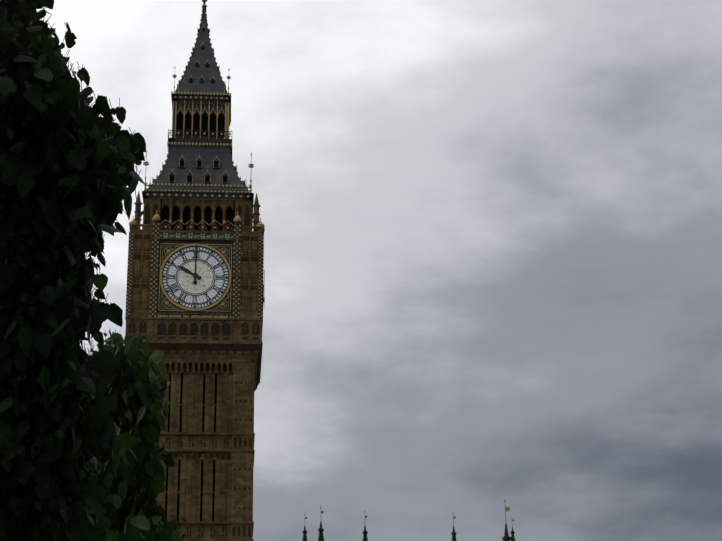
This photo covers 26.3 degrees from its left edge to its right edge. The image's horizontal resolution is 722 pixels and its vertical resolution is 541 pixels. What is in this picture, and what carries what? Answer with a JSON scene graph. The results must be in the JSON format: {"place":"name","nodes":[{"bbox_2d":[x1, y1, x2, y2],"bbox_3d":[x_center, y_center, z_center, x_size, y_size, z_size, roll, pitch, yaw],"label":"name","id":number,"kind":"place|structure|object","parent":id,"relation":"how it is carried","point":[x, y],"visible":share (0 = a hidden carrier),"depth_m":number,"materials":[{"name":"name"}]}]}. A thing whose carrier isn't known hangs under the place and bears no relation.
{"place":"outdoors","nodes":[
{"label":"outdoors","id":0,"kind":"place"},
{"bbox_2d":[36,0,721,540],"label":"sky","id":1,"kind":"structure","parent":0,"point":[492,254],"materials":[{"name":"grey"}]},
{"bbox_2d":[302,499,514,540],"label":"spires","id":2,"kind":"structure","parent":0,"point":[506,537],"depth_m":163.56,"materials":[{"name":"stone"}]},
{"label":"ground","id":3,"kind":"structure","parent":0,"visible":0},
{"bbox_2d":[0,0,145,540],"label":"catalpa tree","id":4,"kind":"object","parent":3,"relation":"on","point":[69,157],"visible":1,"depth_m":13.58,"materials":[{"name":"green plant"}]},
{"bbox_2d":[88,329,188,540],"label":"bush","id":5,"kind":"object","parent":3,"relation":"on","point":[132,463],"visible":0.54,"depth_m":23.52,"materials":[{"name":"green plant"}]},
{"bbox_3d":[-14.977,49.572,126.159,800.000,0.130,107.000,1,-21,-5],"label":"pavement","id":6,"kind":"structure","parent":0,"visible":0},
{"bbox_2d":[125,0,264,540],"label":"clock tower","id":7,"kind":"structure","parent":6,"relation":"on","point":[195,299],"depth_m":151.27,"materials":[{"name":"stone"}]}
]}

